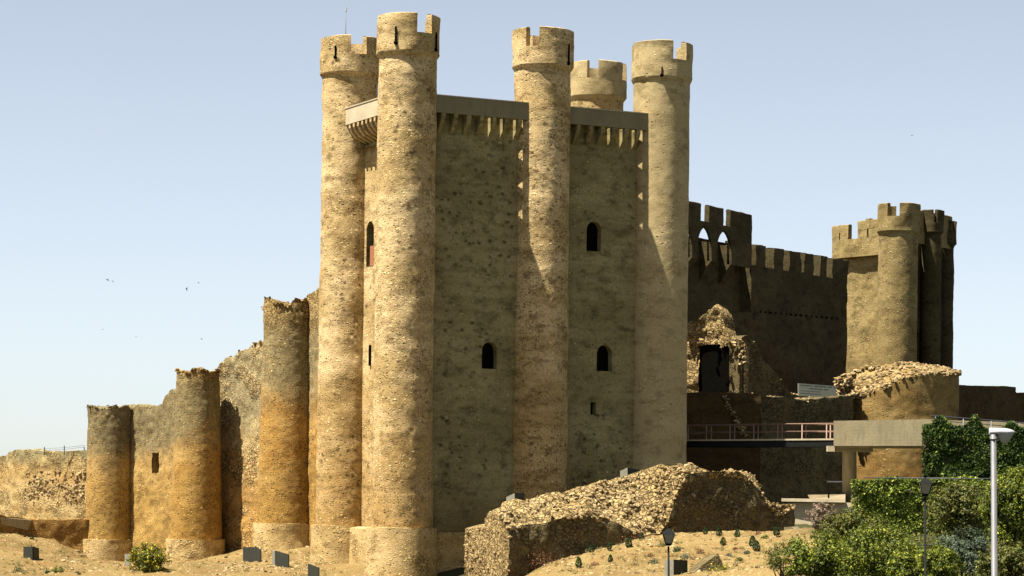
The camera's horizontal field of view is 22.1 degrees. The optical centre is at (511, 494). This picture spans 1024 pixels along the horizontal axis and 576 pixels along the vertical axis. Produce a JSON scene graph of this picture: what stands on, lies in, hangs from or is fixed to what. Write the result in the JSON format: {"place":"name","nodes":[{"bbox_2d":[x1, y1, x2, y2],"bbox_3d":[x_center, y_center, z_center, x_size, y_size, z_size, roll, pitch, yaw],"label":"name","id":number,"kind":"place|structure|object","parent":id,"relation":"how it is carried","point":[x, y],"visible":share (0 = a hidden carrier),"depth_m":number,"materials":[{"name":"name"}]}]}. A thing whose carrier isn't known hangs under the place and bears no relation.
{"place":"outdoors","nodes":[
{"label":"outdoors","id":0,"kind":"place"},
{"bbox_2d":[0,522,1002,575],"bbox_3d":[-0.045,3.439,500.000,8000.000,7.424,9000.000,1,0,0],"label":"ground","id":1,"kind":"structure","parent":0,"point":[347,569],"depth_m":143.49,"materials":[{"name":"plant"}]},
{"bbox_2d":[23,547,38,559],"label":"information panel","id":2,"kind":"object","parent":1,"relation":"on","point":[32,553],"visible":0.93,"depth_m":159.68,"materials":[{"name":"grey metal"}]},
{"bbox_2d":[0,448,86,519],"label":"wall","id":3,"kind":"structure","parent":1,"relation":"on","point":[49,484],"depth_m":188.30,"materials":[{"name":"beige stone"}]},
{"bbox_2d":[34,445,84,454],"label":"wire fence","id":4,"kind":"object","parent":3,"relation":"on","point":[64,447],"visible":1,"depth_m":186.49,"materials":[{"name":"metal"}]},
{"bbox_2d":[0,515,88,551],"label":"retaining ledge","id":5,"kind":"object","parent":1,"relation":"on","point":[72,533],"visible":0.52,"depth_m":182.55,"materials":[{"name":"brown stone"}]},
{"bbox_2d":[0,517,31,529],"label":"concrete slab","id":6,"kind":"structure","parent":5,"relation":"on","point":[24,524],"depth_m":181.72,"materials":[{"name":"grey concrete"}]},
{"bbox_2d":[83,404,133,561],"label":"round tower","id":7,"kind":"structure","parent":1,"relation":"on","point":[108,497],"depth_m":182.52,"materials":[{"name":"beige stone"}]},
{"bbox_2d":[125,554,130,565],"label":"information panel","id":8,"kind":"object","parent":1,"relation":"on","point":[126,562],"visible":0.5,"depth_m":159.72,"materials":[{"name":"metal"}]},
{"bbox_2d":[125,542,171,572],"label":"broom bush","id":9,"kind":"object","parent":1,"relation":"on","point":[146,560],"visible":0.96,"depth_m":154.74,"materials":[{"name":"green plant"}]},
{"bbox_2d":[122,389,175,554],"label":"curtain wall","id":10,"kind":"structure","parent":1,"relation":"on","point":[152,440],"depth_m":181.13,"materials":[{"name":"beige stone"}]},
{"bbox_2d":[152,452,158,472],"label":"window","id":11,"kind":"structure","parent":10,"relation":"in","point":[155,456],"depth_m":181.26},
{"bbox_2d":[165,367,224,563],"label":"round tower","id":12,"kind":"structure","parent":1,"relation":"on","point":[196,521],"depth_m":173.61,"materials":[{"name":"beige stone"}]},
{"bbox_2d":[217,340,262,552],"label":"curtain wall","id":13,"kind":"structure","parent":1,"relation":"on","point":[240,390],"depth_m":174.99,"materials":[{"name":"beige stone"}]},
{"bbox_2d":[243,546,260,561],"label":"information panel","id":14,"kind":"object","parent":1,"relation":"on","point":[251,554],"visible":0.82,"depth_m":160.92,"materials":[{"name":"grey metal"}]},
{"bbox_2d":[272,550,288,567],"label":"floodlight","id":15,"kind":"object","parent":1,"relation":"on","point":[280,559],"visible":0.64,"depth_m":156.93,"materials":[{"name":"metal"}]},
{"bbox_2d":[253,296,309,553],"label":"round tower","id":16,"kind":"structure","parent":1,"relation":"on","point":[281,524],"depth_m":167.37,"materials":[{"name":"beige stone"}]},
{"bbox_2d":[306,287,318,546],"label":"curtain wall","id":17,"kind":"structure","parent":1,"relation":"on","point":[313,334],"depth_m":167.26,"materials":[{"name":"beige stone"}]},
{"bbox_2d":[308,564,319,575],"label":"information panel","id":18,"kind":"object","parent":1,"relation":"on","point":[313,570],"visible":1,"depth_m":151.70,"materials":[{"name":"grey metal"}]},
{"bbox_2d":[1,531,805,575],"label":"scattered stones","id":19,"kind":"object","parent":1,"relation":"on","point":[296,566],"visible":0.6,"depth_m":154.05,"materials":[{"name":"beige stone"}]},
{"bbox_2d":[310,8,692,575],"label":"castle keep","id":20,"kind":"structure","parent":1,"relation":"on","point":[503,296],"depth_m":155.87,"materials":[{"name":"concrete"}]},
{"bbox_2d":[366,221,373,266],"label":"window","id":21,"kind":"structure","parent":20,"relation":"in","point":[370,227],"depth_m":158.83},
{"bbox_2d":[482,342,496,368],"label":"window","id":22,"kind":"structure","parent":20,"relation":"in","point":[489,350],"depth_m":155.76,"materials":[{"name":"black"}]},
{"bbox_2d":[590,402,595,414],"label":"window","id":23,"kind":"structure","parent":20,"relation":"in","point":[592,404],"depth_m":158.83,"materials":[{"name":"black"}]},
{"bbox_2d":[586,222,600,251],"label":"window","id":24,"kind":"structure","parent":20,"relation":"in","point":[593,242],"depth_m":158.91,"materials":[{"name":"black"}]},
{"bbox_2d":[597,345,611,370],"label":"window","id":25,"kind":"structure","parent":20,"relation":"in","point":[604,353],"depth_m":159.30,"materials":[{"name":"black"}]},
{"bbox_2d":[525,547,562,569],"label":"dead brush","id":26,"kind":"object","parent":1,"relation":"on","point":[540,559],"visible":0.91,"depth_m":140.48,"materials":[{"name":"brown plant"}]},
{"bbox_2d":[575,557,581,567],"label":"evergreen seedling","id":27,"kind":"object","parent":1,"relation":"on","point":[578,561],"visible":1,"depth_m":134.87,"materials":[{"name":"green plant"}]},
{"bbox_2d":[589,544,594,552],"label":"evergreen seedling","id":28,"kind":"object","parent":1,"relation":"on","point":[592,546],"visible":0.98,"depth_m":140.84,"materials":[{"name":"green plant"}]},
{"bbox_2d":[606,541,611,549],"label":"evergreen seedling","id":29,"kind":"object","parent":1,"relation":"on","point":[609,545],"visible":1,"depth_m":139.21,"materials":[{"name":"green plant"}]},
{"bbox_2d":[607,554,612,561],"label":"evergreen seedling","id":30,"kind":"object","parent":1,"relation":"on","point":[610,558],"visible":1,"depth_m":135.08,"materials":[{"name":"green plant"}]},
{"bbox_2d":[625,537,631,546],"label":"evergreen seedling","id":31,"kind":"object","parent":1,"relation":"on","point":[627,543],"visible":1,"depth_m":138.96,"materials":[{"name":"green plant"}]},
{"bbox_2d":[463,462,795,575],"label":"ruined barbican","id":32,"kind":"structure","parent":1,"relation":"on","point":[507,538],"depth_m":144.53,"materials":[{"name":"beige stone"}]},
{"bbox_2d":[506,493,523,500],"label":"information panel","id":33,"kind":"object","parent":32,"relation":"on","point":[520,496],"visible":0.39,"depth_m":145.02,"materials":[{"name":"metal"}]},
{"bbox_2d":[620,467,639,476],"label":"information panel","id":34,"kind":"object","parent":32,"relation":"on","point":[627,471],"visible":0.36,"depth_m":149.97,"materials":[{"name":"metal"}]},
{"bbox_2d":[608,528,660,541],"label":"dead brush","id":35,"kind":"object","parent":1,"relation":"on","point":[635,536],"visible":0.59,"depth_m":143.07,"materials":[{"name":"brown plant"}]},
{"bbox_2d":[662,527,674,575],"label":"lantern post","id":36,"kind":"object","parent":1,"relation":"on","point":[668,533],"visible":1,"depth_m":95.87,"materials":[{"name":"metal"}]},
{"bbox_2d":[664,560,687,575],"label":"floodlight","id":37,"kind":"object","parent":1,"relation":"on","point":[677,567],"visible":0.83,"depth_m":125.77,"materials":[{"name":"metal"}]},
{"bbox_2d":[679,553,690,558],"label":"shrub","id":38,"kind":"object","parent":1,"relation":"on","point":[684,557],"visible":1,"depth_m":131.59,"materials":[{"name":"grey plant"}]},
{"bbox_2d":[690,553,724,572],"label":"stone block","id":39,"kind":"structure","parent":1,"relation":"on","point":[707,560],"depth_m":125.84,"materials":[{"name":"beige stone"}]},
{"bbox_2d":[706,563,723,571],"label":"shrub","id":40,"kind":"object","parent":1,"relation":"on","point":[715,567],"visible":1,"depth_m":125.39,"materials":[{"name":"yellow plant"}]},
{"bbox_2d":[687,304,748,392],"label":"ruined gable","id":41,"kind":"structure","parent":1,"relation":"on","point":[711,333],"depth_m":176.93,"materials":[{"name":"beige stone"}]},
{"bbox_2d":[695,342,748,392],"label":"doorway","id":42,"kind":"structure","parent":41,"relation":"in","point":[713,376],"depth_m":176.88,"materials":[{"name":"black"}]},
{"bbox_2d":[715,527,722,535],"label":"evergreen seedling","id":43,"kind":"object","parent":1,"relation":"on","point":[719,532],"visible":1,"depth_m":139.79,"materials":[{"name":"green plant"}]},
{"bbox_2d":[687,201,751,335],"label":"arcaded wall","id":44,"kind":"structure","parent":1,"relation":"on","point":[713,263],"depth_m":182.97,"materials":[{"name":"stone"}]},
{"bbox_2d":[720,537,725,544],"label":"evergreen seedling","id":45,"kind":"object","parent":1,"relation":"on","point":[722,541],"visible":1,"depth_m":134.86,"materials":[{"name":"green plant"}]},
{"bbox_2d":[686,392,760,482],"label":"retaining wall","id":46,"kind":"structure","parent":1,"relation":"on","point":[722,408],"depth_m":171.81,"materials":[{"name":"brown stone"}]},
{"bbox_2d":[734,529,740,536],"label":"evergreen seedling","id":47,"kind":"object","parent":1,"relation":"on","point":[736,534],"visible":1,"depth_m":137.15,"materials":[{"name":"green plant"}]},
{"bbox_2d":[749,535,755,546],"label":"evergreen seedling","id":48,"kind":"object","parent":1,"relation":"on","point":[752,538],"visible":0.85,"depth_m":132.61,"materials":[{"name":"green plant"}]},
{"bbox_2d":[753,540,760,550],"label":"evergreen seedling","id":49,"kind":"object","parent":1,"relation":"on","point":[756,544],"visible":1,"depth_m":131.19,"materials":[{"name":"green plant"}]},
{"bbox_2d":[729,335,802,397],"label":"ruined wall","id":50,"kind":"structure","parent":1,"relation":"on","point":[765,379],"depth_m":176.32,"materials":[{"name":"brown stone"}]},
{"bbox_2d":[773,525,780,535],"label":"evergreen seedling","id":51,"kind":"object","parent":1,"relation":"on","point":[775,531],"visible":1,"depth_m":137.53,"materials":[{"name":"green plant"}]},
{"bbox_2d":[762,541,797,575],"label":"bush","id":52,"kind":"object","parent":1,"relation":"on","point":[776,562],"visible":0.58,"depth_m":117.78,"materials":[{"name":"green plant"}]},
{"bbox_2d":[725,241,848,396],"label":"crenellated wall","id":53,"kind":"structure","parent":1,"relation":"on","point":[792,324],"depth_m":193.60,"materials":[{"name":"brown stone"}]},
{"bbox_2d":[784,527,799,529],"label":"concrete slab","id":54,"kind":"structure","parent":1,"relation":"on","point":[785,528],"depth_m":147.00,"materials":[{"name":"concrete"}]},
{"bbox_2d":[760,395,853,503],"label":"retaining wall","id":55,"kind":"structure","parent":1,"relation":"on","point":[801,472],"depth_m":174.97,"materials":[{"name":"stone"}]},
{"bbox_2d":[798,383,835,397],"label":"sign board","id":56,"kind":"object","parent":55,"relation":"on","point":[811,390],"visible":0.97,"depth_m":177.94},
{"bbox_2d":[686,419,933,502],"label":"footbridge","id":57,"kind":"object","parent":1,"relation":"on","point":[850,440],"visible":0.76,"depth_m":161.30,"materials":[{"name":"concrete"}]},
{"bbox_2d":[772,529,859,575],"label":"bush","id":58,"kind":"object","parent":1,"relation":"on","point":[816,561],"visible":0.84,"depth_m":111.13,"materials":[{"name":"green plant"}]},
{"bbox_2d":[781,494,851,524],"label":"concrete terrace","id":59,"kind":"structure","parent":1,"relation":"on","point":[799,511],"depth_m":157.94,"materials":[{"name":"beige concrete"}]},
{"bbox_2d":[827,481,842,497],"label":"handrail","id":60,"kind":"object","parent":59,"relation":"on","point":[829,486],"visible":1,"depth_m":158.95,"materials":[{"name":"metal"}]},
{"bbox_2d":[803,500,841,535],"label":"bush","id":61,"kind":"object","parent":1,"relation":"on","point":[819,509],"visible":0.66,"depth_m":124.76,"materials":[{"name":"pink plant"}]},
{"bbox_2d":[817,506,889,546],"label":"bush","id":62,"kind":"object","parent":1,"relation":"on","point":[843,523],"visible":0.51,"depth_m":121.51,"materials":[{"name":"green plant"}]},
{"bbox_2d":[831,519,923,575],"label":"bush","id":63,"kind":"object","parent":1,"relation":"on","point":[868,557],"visible":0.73,"depth_m":105.54,"materials":[{"name":"green plant"}]},
{"bbox_2d":[832,202,956,373],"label":"corner tower","id":64,"kind":"structure","parent":1,"relation":"on","point":[900,285],"depth_m":205.97,"materials":[{"name":"beige stone"}]},
{"bbox_2d":[833,361,961,481],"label":"ruined bastion","id":65,"kind":"object","parent":1,"relation":"on","point":[909,390],"visible":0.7,"depth_m":180.83,"materials":[{"name":"beige stone"}]},
{"bbox_2d":[884,540,965,575],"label":"bush","id":66,"kind":"object","parent":1,"relation":"on","point":[939,565],"visible":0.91,"depth_m":101.54,"materials":[{"name":"green plant"}]},
{"bbox_2d":[918,476,932,575],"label":"lantern post","id":67,"kind":"object","parent":1,"relation":"on","point":[926,486],"visible":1,"depth_m":91.96,"materials":[{"name":"metal"}]},
{"bbox_2d":[832,517,1023,575],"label":"undergrowth","id":68,"kind":"object","parent":1,"relation":"on","point":[921,535],"visible":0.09,"depth_m":127.65,"materials":[{"name":"green plant"}]},
{"bbox_2d":[850,474,1022,536],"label":"ivy wall","id":69,"kind":"structure","parent":1,"relation":"on","point":[889,500],"depth_m":131.26,"materials":[{"name":"plant"}]},
{"bbox_2d":[864,477,1003,484],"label":"wire rail","id":70,"kind":"object","parent":69,"relation":"on","point":[922,478],"visible":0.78,"depth_m":130.71,"materials":[{"name":"metal"}]},
{"bbox_2d":[919,477,1000,542],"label":"bush","id":71,"kind":"object","parent":1,"relation":"on","point":[956,508],"visible":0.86,"depth_m":117.43,"materials":[{"name":"green plant"}]},
{"bbox_2d":[935,525,990,575],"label":"bush","id":72,"kind":"object","parent":1,"relation":"on","point":[963,548],"visible":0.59,"depth_m":103.60,"materials":[{"name":"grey plant"}]},
{"bbox_2d":[921,414,1023,481],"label":"ivy wall","id":73,"kind":"structure","parent":1,"relation":"on","point":[950,449],"depth_m":135.25,"materials":[{"name":"plant"}]},
{"bbox_2d":[931,415,1023,429],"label":"ramp","id":74,"kind":"structure","parent":1,"relation":"on","point":[986,423],"depth_m":157.03,"materials":[{"name":"concrete"}]},
{"bbox_2d":[958,385,1023,421],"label":"boundary wall","id":75,"kind":"structure","parent":1,"relation":"on","point":[1003,403],"depth_m":191.81,"materials":[{"name":"stone"}]},
{"bbox_2d":[974,539,1023,575],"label":"bush","id":76,"kind":"object","parent":1,"relation":"on","point":[1011,562],"visible":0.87,"depth_m":98.62,"materials":[{"name":"green plant"}]},
{"bbox_2d":[975,465,1023,575],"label":"bush","id":77,"kind":"object","parent":1,"relation":"on","point":[1010,517],"visible":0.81,"depth_m":107.48,"materials":[{"name":"green plant"}]},
{"bbox_2d":[989,428,1014,575],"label":"street lamp","id":78,"kind":"object","parent":1,"relation":"on","point":[1004,435],"visible":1,"depth_m":61.94,"materials":[{"name":"metal"}]},
{"bbox_2d":[0,0,1023,455],"label":"sky","id":79,"kind":"structure","parent":0,"point":[156,150],"materials":[{"name":"blue"}]}
]}

